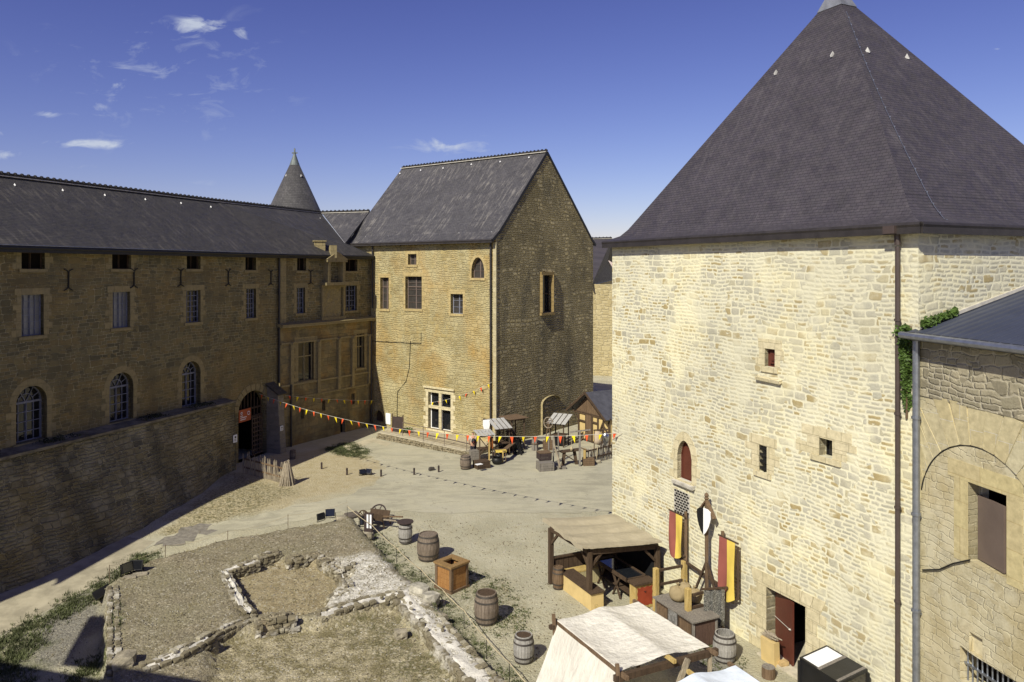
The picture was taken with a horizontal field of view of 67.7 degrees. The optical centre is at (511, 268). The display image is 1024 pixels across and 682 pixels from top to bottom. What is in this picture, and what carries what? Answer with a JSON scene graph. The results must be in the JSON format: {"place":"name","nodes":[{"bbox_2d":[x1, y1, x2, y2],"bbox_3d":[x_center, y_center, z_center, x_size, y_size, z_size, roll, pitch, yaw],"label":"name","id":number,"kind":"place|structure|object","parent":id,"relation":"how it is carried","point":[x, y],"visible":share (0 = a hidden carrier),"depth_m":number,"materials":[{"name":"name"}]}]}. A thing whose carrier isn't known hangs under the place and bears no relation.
{"place":"outdoors","nodes":[
{"label":"outdoors","id":0,"kind":"place"},
{"bbox_2d":[0,536,153,634],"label":"path","id":1,"kind":"structure","parent":0,"point":[30,597],"depth_m":30.99,"materials":[{"name":"sand"}]},
{"bbox_2d":[0,428,611,637],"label":"road","id":2,"kind":"structure","parent":0,"point":[518,483],"depth_m":41.85,"materials":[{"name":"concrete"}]},
{"bbox_2d":[155,523,216,545],"bbox_3d":[-14.965,12.325,35.313,1.954,0.222,2.652,0,0,17],"label":"road patch","id":3,"kind":"object","parent":2,"relation":"on","point":[183,535],"visible":0.97,"depth_m":35.37,"materials":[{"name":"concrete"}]},
{"bbox_2d":[345,438,390,449],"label":"path edge","id":4,"kind":"object","parent":2,"relation":"on","point":[371,440],"visible":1,"depth_m":52.67,"materials":[{"name":"stone"}]},
{"bbox_2d":[460,454,470,469],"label":"barrel","id":5,"kind":"object","parent":2,"relation":"on","point":[465,461],"visible":1,"depth_m":45.49,"materials":[{"name":"brown wood"}]},
{"bbox_2d":[473,429,495,459],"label":"market stall","id":6,"kind":"object","parent":2,"relation":"on","point":[487,433],"visible":0.84,"depth_m":47.63,"materials":[{"name":"fabric"}]},
{"bbox_2d":[487,417,511,455],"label":"market stall","id":7,"kind":"object","parent":2,"relation":"on","point":[497,422],"visible":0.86,"depth_m":49.12,"materials":[{"name":"fabric"}]},
{"bbox_2d":[498,414,528,451],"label":"market stall","id":8,"kind":"object","parent":2,"relation":"on","point":[513,417],"visible":0.81,"depth_m":50.59,"materials":[{"name":"brown wood"}]},
{"bbox_2d":[536,460,553,471],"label":"crate","id":9,"kind":"object","parent":2,"relation":"on","point":[544,465],"visible":1,"depth_m":45.22,"materials":[{"name":"grey wood"}]},
{"bbox_2d":[536,450,551,460],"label":"crate","id":10,"kind":"object","parent":9,"relation":"on","point":[543,454],"visible":1,"depth_m":45.76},
{"bbox_2d":[548,413,572,447],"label":"market stall","id":11,"kind":"object","parent":2,"relation":"on","point":[559,422],"visible":0.92,"depth_m":51.73,"materials":[{"name":"white wood"}]},
{"bbox_2d":[559,448,578,465],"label":"work bench","id":12,"kind":"object","parent":2,"relation":"on","point":[565,451],"visible":0.91,"depth_m":46.58,"materials":[{"name":"brown wood"}]},
{"bbox_2d":[565,389,611,447],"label":"timber shed","id":13,"kind":"structure","parent":2,"relation":"on","point":[593,409],"depth_m":52.61,"materials":[{"name":"brown wood"}]},
{"bbox_2d":[583,442,611,461],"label":"stick fence","id":14,"kind":"object","parent":2,"relation":"on","point":[601,456],"visible":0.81,"depth_m":47.50,"materials":[{"name":"brown wood"}]},
{"bbox_2d":[593,429,608,453],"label":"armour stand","id":15,"kind":"object","parent":2,"relation":"on","point":[604,438],"visible":0.85,"depth_m":48.52,"materials":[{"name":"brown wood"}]},
{"bbox_2d":[0,375,796,681],"bbox_3d":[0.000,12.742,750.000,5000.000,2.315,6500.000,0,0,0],"label":"ground","id":16,"kind":"structure","parent":0,"point":[315,482],"depth_m":27.95,"materials":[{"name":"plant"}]},
{"bbox_2d":[105,585,121,681],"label":"ruined wall","id":17,"kind":"structure","parent":16,"relation":"on","point":[112,636],"depth_m":24.50,"materials":[{"name":"stone"}]},
{"bbox_2d":[112,649,136,670],"bbox_3d":[-11.406,11.513,22.460,0.598,0.395,0.583,0,0,-12],"label":"boulder","id":18,"kind":"object","parent":16,"relation":"on","point":[126,658],"visible":1,"depth_m":22.27,"materials":[{"name":"stone"}]},
{"bbox_2d":[135,631,218,674],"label":"ruined wall","id":19,"kind":"structure","parent":16,"relation":"on","point":[184,651],"depth_m":22.89,"materials":[{"name":"stone"}]},
{"bbox_2d":[0,171,375,593],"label":"castle wing","id":20,"kind":"structure","parent":16,"relation":"on","point":[122,309],"depth_m":40.27,"materials":[{"name":"stone"}]},
{"bbox_2d":[5,378,55,446],"bbox_3d":[-21.631,6.370,34.115,0.496,2.961,2.446,0,0,19],"label":"window","id":21,"kind":"structure","parent":20,"relation":"in","point":[25,402],"depth_m":34.32,"materials":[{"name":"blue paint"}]},
{"bbox_2d":[11,287,52,340],"bbox_3d":[-21.536,1.993,34.135,0.330,2.296,2.007,0,0,19],"label":"window","id":22,"kind":"structure","parent":20,"relation":"in","point":[28,319],"depth_m":34.27,"materials":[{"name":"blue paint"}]},
{"bbox_2d":[12,252,52,272],"bbox_3d":[-21.527,-0.440,34.161,0.330,1.200,1.984,0,0,19],"label":"window","id":23,"kind":"structure","parent":20,"relation":"in","point":[30,262],"depth_m":34.21,"materials":[{"name":"beige stone"}]},
{"bbox_2d":[0,399,215,453],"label":"ledge weeds","id":24,"kind":"object","parent":20,"relation":"on","point":[156,415],"visible":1,"depth_m":39.62,"materials":[{"name":"plant"}]},
{"bbox_2d":[101,366,139,424],"bbox_3d":[-20.020,6.405,38.790,0.496,2.950,2.456,0,0,19],"label":"window","id":25,"kind":"structure","parent":20,"relation":"in","point":[115,392],"depth_m":39.01,"materials":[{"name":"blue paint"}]},
{"bbox_2d":[106,254,136,271],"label":"window","id":26,"kind":"structure","parent":20,"relation":"in","point":[117,263],"depth_m":38.93,"materials":[{"name":"beige stone"}]},
{"bbox_2d":[105,286,137,331],"bbox_3d":[-19.936,2.002,38.781,0.330,2.275,2.055,0,0,19],"label":"window","id":27,"kind":"structure","parent":20,"relation":"in","point":[117,295],"depth_m":38.90,"materials":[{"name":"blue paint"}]},
{"bbox_2d":[176,356,206,408],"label":"window","id":28,"kind":"structure","parent":20,"relation":"in","point":[187,371],"depth_m":43.74,"materials":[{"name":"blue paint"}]},
{"bbox_2d":[180,285,205,325],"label":"window","id":29,"kind":"structure","parent":20,"relation":"in","point":[190,309],"depth_m":43.74,"materials":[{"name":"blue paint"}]},
{"bbox_2d":[181,256,205,271],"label":"window","id":30,"kind":"structure","parent":20,"relation":"in","point":[191,264],"depth_m":43.76,"materials":[{"name":"beige stone"}]},
{"bbox_2d":[241,257,259,272],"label":"window","id":31,"kind":"structure","parent":20,"relation":"in","point":[248,262],"depth_m":48.38,"materials":[{"name":"beige stone"}]},
{"bbox_2d":[241,284,259,320],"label":"window","id":32,"kind":"structure","parent":20,"relation":"in","point":[248,297],"depth_m":48.47,"materials":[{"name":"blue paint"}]},
{"bbox_2d":[292,283,308,315],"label":"window","id":33,"kind":"structure","parent":20,"relation":"in","point":[298,299],"depth_m":52.89,"materials":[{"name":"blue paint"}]},
{"bbox_2d":[293,258,309,272],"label":"window","id":34,"kind":"structure","parent":20,"relation":"in","point":[299,262],"depth_m":52.94,"materials":[{"name":"beige stone"}]},
{"bbox_2d":[294,336,316,382],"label":"window","id":35,"kind":"structure","parent":20,"relation":"in","point":[303,351],"depth_m":52.89,"materials":[{"name":"brown stone"}]},
{"bbox_2d":[345,281,359,312],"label":"window","id":36,"kind":"structure","parent":20,"relation":"in","point":[350,298],"depth_m":57.19,"materials":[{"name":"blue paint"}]},
{"bbox_2d":[345,259,360,272],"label":"window","id":37,"kind":"structure","parent":20,"relation":"in","point":[350,266],"depth_m":57.26,"materials":[{"name":"brown stone"}]},
{"bbox_2d":[354,329,367,370],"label":"window","id":38,"kind":"structure","parent":20,"relation":"in","point":[359,348],"depth_m":57.68,"materials":[{"name":"brown stone"}]},
{"bbox_2d":[208,614,256,642],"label":"ruined wall","id":39,"kind":"structure","parent":16,"relation":"on","point":[225,632],"depth_m":24.66,"materials":[{"name":"stone"}]},
{"bbox_2d":[218,570,257,615],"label":"ruined wall","id":40,"kind":"structure","parent":16,"relation":"on","point":[244,606],"depth_m":27.17,"materials":[{"name":"stone"}]},
{"bbox_2d":[221,559,260,579],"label":"ruined wall","id":41,"kind":"structure","parent":16,"relation":"on","point":[241,569],"depth_m":29.77,"materials":[{"name":"stone"}]},
{"bbox_2d":[0,442,518,681],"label":"green grass","id":42,"kind":"structure","parent":16,"relation":"on","point":[340,449],"depth_m":27.35,"materials":[{"name":"green plant"}]},
{"bbox_2d":[242,453,283,483],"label":"stake fence","id":43,"kind":"object","parent":16,"relation":"on","point":[275,474],"visible":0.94,"depth_m":43.70,"materials":[{"name":"wood"}]},
{"bbox_2d":[253,549,283,567],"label":"ruined wall","id":44,"kind":"structure","parent":16,"relation":"on","point":[265,559],"depth_m":30.77,"materials":[{"name":"stone"}]},
{"bbox_2d":[254,609,300,638],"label":"ruined wall","id":45,"kind":"structure","parent":16,"relation":"on","point":[283,622],"depth_m":25.00,"materials":[{"name":"stone"}]},
{"bbox_2d":[279,460,295,486],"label":"stick bundle","id":46,"kind":"object","parent":16,"relation":"on","point":[287,475],"visible":1,"depth_m":42.26,"materials":[{"name":"wood"}]},
{"bbox_2d":[271,148,319,385],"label":"round turret","id":47,"kind":"object","parent":16,"relation":"on","point":[294,190],"visible":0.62,"depth_m":68.83,"materials":[{"name":"stone"}]},
{"bbox_2d":[284,551,323,569],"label":"ruined wall","id":48,"kind":"structure","parent":16,"relation":"on","point":[297,561],"depth_m":30.62,"materials":[{"name":"stone"}]},
{"bbox_2d":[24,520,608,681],"bbox_3d":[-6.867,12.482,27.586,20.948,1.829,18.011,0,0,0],"label":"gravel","id":49,"kind":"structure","parent":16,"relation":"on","point":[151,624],"depth_m":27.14,"materials":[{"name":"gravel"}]},
{"bbox_2d":[316,558,355,578],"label":"ruined wall","id":50,"kind":"structure","parent":16,"relation":"on","point":[333,568],"depth_m":29.80,"materials":[{"name":"stone"}]},
{"bbox_2d":[326,573,353,604],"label":"ruined wall","id":51,"kind":"structure","parent":16,"relation":"on","point":[340,579],"depth_m":28.02,"materials":[{"name":"stone"}]},
{"bbox_2d":[320,209,369,242],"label":"roof","id":52,"kind":"structure","parent":16,"relation":"on","point":[345,224],"depth_m":61.95,"materials":[{"name":"grey stone"}]},
{"bbox_2d":[314,589,404,624],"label":"ruined wall","id":53,"kind":"structure","parent":16,"relation":"on","point":[358,603],"depth_m":26.33,"materials":[{"name":"stone"}]},
{"bbox_2d":[364,513,372,531],"bbox_3d":[-6.542,11.580,34.801,0.420,0.840,0.112,0,0,14],"label":"striped board","id":54,"kind":"object","parent":16,"relation":"on","point":[368,517],"visible":0.93,"depth_m":34.76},
{"bbox_2d":[358,508,402,527],"bbox_3d":[-6.260,11.698,35.782,2.274,0.636,0.717,0,0,22],"label":"wheelbarrow","id":55,"kind":"object","parent":16,"relation":"on","point":[380,515],"visible":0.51,"depth_m":35.84,"materials":[{"name":"brown wood"}]},
{"bbox_2d":[394,628,407,640],"bbox_3d":[-3.611,11.878,24.786,0.457,0.301,0.408,0,0,-12],"label":"boulder","id":56,"kind":"object","parent":16,"relation":"on","point":[400,633],"visible":1,"depth_m":24.66,"materials":[{"name":"stone"}]},
{"bbox_2d":[397,519,413,543],"bbox_3d":[-4.688,11.543,33.516,0.720,0.915,0.720,0,0,0],"label":"barrel","id":57,"kind":"object","parent":16,"relation":"on","point":[405,532],"visible":1,"depth_m":33.28,"materials":[{"name":"grey wood"}]},
{"bbox_2d":[409,581,429,596],"bbox_3d":[-3.288,11.548,27.351,0.765,0.399,0.528,0,0,45],"label":"boulder","id":58,"kind":"object","parent":16,"relation":"on","point":[418,588],"visible":0.84,"depth_m":27.26,"materials":[{"name":"stone"}]},
{"bbox_2d":[417,530,439,562],"bbox_3d":[-3.463,11.470,31.546,0.943,1.060,0.934,0,0,-23],"label":"barrel","id":59,"kind":"object","parent":16,"relation":"on","point":[428,545],"visible":0.99,"depth_m":31.20,"materials":[{"name":"brown wood"}]},
{"bbox_2d":[422,590,439,605],"bbox_3d":[-2.842,11.635,26.878,0.590,0.434,0.530,0,0,-38],"label":"boulder","id":60,"kind":"object","parent":16,"relation":"on","point":[432,596],"visible":0.78,"depth_m":26.77,"materials":[{"name":"stone"}]},
{"bbox_2d":[347,506,524,681],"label":"rope barrier","id":61,"kind":"object","parent":16,"relation":"on","point":[448,596],"visible":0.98,"depth_m":26.42,"materials":[{"name":"fabric"}]},
{"bbox_2d":[376,426,500,454],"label":"ramp wall","id":62,"kind":"structure","parent":16,"relation":"on","point":[434,443],"depth_m":51.79,"materials":[{"name":"stone"}]},
{"bbox_2d":[392,413,403,432],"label":"dark screen","id":63,"kind":"object","parent":62,"relation":"on","point":[397,422],"visible":0.91,"depth_m":54.09,"materials":[{"name":"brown wood"}]},
{"bbox_2d":[402,422,470,450],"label":"handrail","id":64,"kind":"object","parent":62,"relation":"on","point":[444,438],"visible":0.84,"depth_m":50.51,"materials":[{"name":"beige paint"}]},
{"bbox_2d":[391,589,505,681],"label":"ruined wall","id":65,"kind":"structure","parent":16,"relation":"on","point":[454,664],"depth_m":23.61,"materials":[{"name":"stone"}]},
{"bbox_2d":[433,554,469,594],"bbox_3d":[-2.270,11.500,28.750,0.980,1.000,0.980,0,0,42],"label":"planter box","id":66,"kind":"object","parent":16,"relation":"on","point":[451,574],"visible":0.99,"depth_m":28.51,"materials":[{"name":"orange wood"}]},
{"bbox_2d":[346,149,595,446],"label":"gabled house","id":67,"kind":"structure","parent":16,"relation":"on","point":[481,271],"depth_m":55.43,"materials":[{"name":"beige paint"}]},
{"bbox_2d":[377,274,391,310],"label":"window","id":68,"kind":"structure","parent":67,"relation":"in","point":[386,282],"depth_m":58.09,"materials":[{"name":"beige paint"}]},
{"bbox_2d":[405,250,418,266],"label":"window","id":69,"kind":"structure","parent":67,"relation":"in","point":[414,253],"depth_m":56.16,"materials":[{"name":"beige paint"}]},
{"bbox_2d":[402,272,424,311],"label":"window","id":70,"kind":"structure","parent":67,"relation":"in","point":[415,293],"depth_m":56.21,"materials":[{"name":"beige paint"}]},
{"bbox_2d":[423,388,455,434],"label":"window","id":71,"kind":"structure","parent":67,"relation":"in","point":[448,417],"depth_m":54.52,"materials":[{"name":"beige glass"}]},
{"bbox_2d":[448,290,465,315],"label":"window","id":72,"kind":"structure","parent":67,"relation":"in","point":[458,297],"depth_m":53.49,"materials":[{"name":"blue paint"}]},
{"bbox_2d":[469,254,487,280],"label":"window","id":73,"kind":"structure","parent":67,"relation":"in","point":[480,271],"depth_m":52.30,"materials":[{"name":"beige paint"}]},
{"bbox_2d":[543,275,548,311],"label":"window","id":74,"kind":"structure","parent":67,"relation":"in","point":[545,277],"depth_m":56.12,"materials":[{"name":"black glass"}]},
{"bbox_2d":[540,272,554,315],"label":"window frame stone","id":75,"kind":"structure","parent":67,"relation":"in","point":[552,312],"depth_m":55.55,"materials":[{"name":"stone"}]},
{"bbox_2d":[474,588,498,626],"bbox_3d":[-0.870,11.490,25.921,0.838,1.020,0.840,0,0,38],"label":"barrel","id":76,"kind":"object","parent":16,"relation":"on","point":[486,606],"visible":1,"depth_m":25.61,"materials":[{"name":"brown wood"}]},
{"bbox_2d":[513,630,533,664],"bbox_3d":[0.360,11.590,23.347,0.654,0.820,0.647,0,0,-11],"label":"barrel","id":77,"kind":"object","parent":16,"relation":"on","point":[523,646],"visible":1,"depth_m":23.11,"materials":[{"name":"grey wood"}]},
{"bbox_2d":[552,565,563,589],"bbox_3d":[1.744,11.590,28.649,0.464,0.820,0.460,0,0,-29],"label":"barrel","id":78,"kind":"object","parent":16,"relation":"on","point":[557,577],"visible":1,"depth_m":28.47,"materials":[{"name":"wood"}]},
{"bbox_2d":[374,531,747,681],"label":"weeds","id":79,"kind":"object","parent":16,"relation":"on","point":[500,617],"visible":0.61,"depth_m":26.51,"materials":[{"name":"green plant"}]},
{"bbox_2d":[564,563,602,582],"bbox_3d":[2.717,11.710,29.172,1.500,0.580,0.420,0,0,-25],"label":"bench","id":80,"kind":"object","parent":16,"relation":"on","point":[581,569],"visible":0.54,"depth_m":29.18,"materials":[{"name":"wood"}]},
{"bbox_2d":[563,568,604,610],"bbox_3d":[2.542,11.686,27.836,0.590,0.628,2.250,0,0,-25],"label":"counter","id":81,"kind":"object","parent":16,"relation":"on","point":[574,585],"visible":0.89,"depth_m":27.46,"materials":[{"name":"brown wood"}]},
{"bbox_2d":[592,236,611,375],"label":"building","id":82,"kind":"structure","parent":16,"relation":"on","point":[602,315],"depth_m":85.83,"materials":[{"name":"stone"}]},
{"bbox_2d":[543,514,661,592],"bbox_3d":[3.367,10.832,28.875,3.494,2.336,3.272,0,0,-23],"label":"canvas stall","id":83,"kind":"object","parent":16,"relation":"on","point":[593,539],"visible":0.94,"depth_m":28.68,"materials":[{"name":"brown wood"}]},
{"bbox_2d":[596,555,646,598],"bbox_3d":[4.020,11.538,28.350,0.880,0.956,2.160,0,0,-25],"label":"display table","id":84,"kind":"object","parent":16,"relation":"on","point":[620,573],"visible":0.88,"depth_m":28.34,"materials":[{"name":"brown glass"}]},
{"bbox_2d":[536,599,718,681],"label":"tent","id":85,"kind":"object","parent":16,"relation":"on","point":[603,644],"visible":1,"depth_m":20.44,"materials":[{"name":"beige fabric"}]},
{"bbox_2d":[627,576,652,606],"bbox_3d":[4.620,11.527,27.120,0.920,0.925,0.480,0,0,-25],"label":"red cabinet","id":86,"kind":"object","parent":16,"relation":"on","point":[641,589],"visible":0.82,"depth_m":26.98,"materials":[{"name":"brown wood"}]},
{"bbox_2d":[653,557,717,611],"bbox_3d":[5.880,11.170,26.066,1.501,1.660,2.563,0,0,-24],"label":"rail enclosure","id":87,"kind":"object","parent":16,"relation":"on","point":[688,596],"visible":0.67,"depth_m":26.58,"materials":[{"name":"brown wood"}]},
{"bbox_2d":[701,586,727,626],"bbox_3d":[6.583,11.006,24.792,0.914,1.307,0.076,0,0,-9],"label":"chain mail","id":88,"kind":"object","parent":87,"relation":"hanging from","point":[714,599],"visible":0.79,"depth_m":24.80,"materials":[{"name":"grey metal"}]},
{"bbox_2d":[652,593,719,644],"bbox_3d":[5.711,11.549,25.111,1.098,0.902,2.135,0,0,-25],"label":"plank table","id":89,"kind":"object","parent":16,"relation":"on","point":[700,624],"visible":0.7,"depth_m":24.48,"materials":[{"name":"brown wood"}]},
{"bbox_2d":[669,582,683,601],"bbox_3d":[5.549,10.807,25.523,0.607,0.585,0.602,0,0,0],"label":"sack","id":90,"kind":"object","parent":89,"relation":"on","point":[676,593],"visible":0.84,"depth_m":25.31,"materials":[{"name":"fabric"}]},
{"bbox_2d":[695,492,715,587],"bbox_3d":[6.564,9.805,25.917,0.308,4.390,1.163,0,0,-31],"label":"shield post","id":91,"kind":"object","parent":16,"relation":"on","point":[706,514],"visible":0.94,"depth_m":25.89,"materials":[{"name":"brown wood"}]},
{"bbox_2d":[678,661,759,681],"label":"tent","id":92,"kind":"object","parent":16,"relation":"on","point":[733,673],"visible":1,"depth_m":18.69,"materials":[{"name":"white fabric"}]},
{"bbox_2d":[713,628,736,664],"bbox_3d":[6.530,11.580,23.412,0.724,0.840,0.717,0,0,-6],"label":"barrel","id":93,"kind":"object","parent":16,"relation":"on","point":[724,641],"visible":0.93,"depth_m":23.15,"materials":[{"name":"grey wood"}]},
{"bbox_2d":[718,531,738,627],"bbox_3d":[7.090,10.375,25.059,0.266,3.250,0.960,0,0,-20],"label":"banner","id":94,"kind":"object","parent":16,"relation":"on","point":[726,554],"visible":0.93,"depth_m":24.98,"materials":[{"name":"yellow fabric"}]},
{"bbox_2d":[761,663,775,680],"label":"log stump","id":95,"kind":"object","parent":16,"relation":"on","point":[768,672],"visible":1,"depth_m":22.29,"materials":[{"name":"brown wood"}]},
{"bbox_2d":[760,630,781,666],"bbox_3d":[7.895,11.550,23.212,0.256,0.910,0.743,0,0,-25],"label":"upright box","id":96,"kind":"object","parent":16,"relation":"on","point":[770,651],"visible":1,"depth_m":23.15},
{"bbox_2d":[601,0,1023,681],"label":"square tower","id":97,"kind":"structure","parent":16,"relation":"on","point":[835,202],"depth_m":23.56,"materials":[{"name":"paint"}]},
{"bbox_2d":[261,394,615,442],"bbox_3d":[-5.834,7.712,39.818,27.058,2.097,0.214,0,0,41],"label":"bunting","id":98,"kind":"object","parent":97,"relation":"hanging from","point":[535,437],"visible":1,"depth_m":36.65,"materials":[{"name":"multicoloured fabric"}]},
{"bbox_2d":[668,509,686,560],"bbox_3d":[5.925,10.325,27.461,0.270,3.350,0.938,0,0,-33],"label":"banner","id":99,"kind":"object","parent":97,"relation":"attached to","point":[675,525],"visible":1,"depth_m":27.40,"materials":[{"name":"yellow fabric"}]},
{"bbox_2d":[669,432,699,485],"bbox_3d":[6.303,6.841,27.552,0.310,1.947,1.727,0,0,-25],"label":"arched window","id":100,"kind":"structure","parent":97,"relation":"in","point":[688,461],"depth_m":27.76,"materials":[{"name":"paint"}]},
{"bbox_2d":[756,338,783,373],"bbox_3d":[8.095,2.700,23.769,0.300,1.024,1.191,0,0,-25],"label":"shuttered window","id":101,"kind":"structure","parent":97,"relation":"in","point":[775,346],"depth_m":23.79,"materials":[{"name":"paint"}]},
{"bbox_2d":[775,591,793,666],"bbox_3d":[8.328,10.991,23.423,0.151,1.958,1.048,0,0,-8],"label":"door","id":102,"kind":"structure","parent":97,"relation":"in","point":[784,606],"depth_m":23.31,"materials":[{"name":"paint"}]},
{"bbox_2d":[792,600,805,642],"bbox_3d":[9.652,10.966,23.778,2.488,2.268,2.293,0,0,0],"label":"doorway interior","id":103,"kind":"structure","parent":97,"relation":"in","point":[799,610],"depth_m":24.45,"materials":[{"name":"black"}]},
{"bbox_2d":[796,423,856,466],"bbox_3d":[9.069,5.041,21.848,0.410,0.977,2.161,0,0,-25],"label":"window","id":104,"kind":"structure","parent":97,"relation":"in","point":[830,435],"depth_m":21.82,"materials":[{"name":"beige stone"}]},
{"bbox_2d":[797,645,869,681],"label":"display desk","id":105,"kind":"object","parent":16,"relation":"on","point":[826,663],"visible":1,"depth_m":20.53,"materials":[{"name":"grey wood"}]},
{"bbox_2d":[898,286,1023,681],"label":"annex building","id":106,"kind":"structure","parent":16,"relation":"on","point":[967,513],"depth_m":17.64,"materials":[{"name":"stone"}]},
{"bbox_2d":[891,306,958,418],"bbox_3d":[10.613,2.378,19.300,1.770,2.846,0.865,0,0,0],"label":"ivy","id":107,"kind":"object","parent":106,"relation":"attached to","point":[905,353],"visible":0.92,"depth_m":19.30,"materials":[{"name":"green plant"}]},
{"bbox_2d":[973,634,981,655],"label":"blind window","id":108,"kind":"structure","parent":106,"relation":"in","point":[977,642],"depth_m":17.39,"materials":[{"name":"stone"}]},
{"bbox_2d":[978,495,1005,573],"bbox_3d":[10.758,5.925,17.103,0.060,1.463,0.876,0,0,-2],"label":"window shutter","id":109,"kind":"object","parent":106,"relation":"in","point":[991,514],"depth_m":17.03,"materials":[{"name":"beige paint"}]},
{"bbox_2d":[989,489,1005,505],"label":"window","id":110,"kind":"structure","parent":106,"relation":"in","point":[1000,498],"depth_m":17.68,"materials":[{"name":"glass"}]},
{"bbox_2d":[0,0,1023,265],"label":"sky","id":111,"kind":"structure","parent":0,"point":[214,99],"materials":[{"name":"blue"}]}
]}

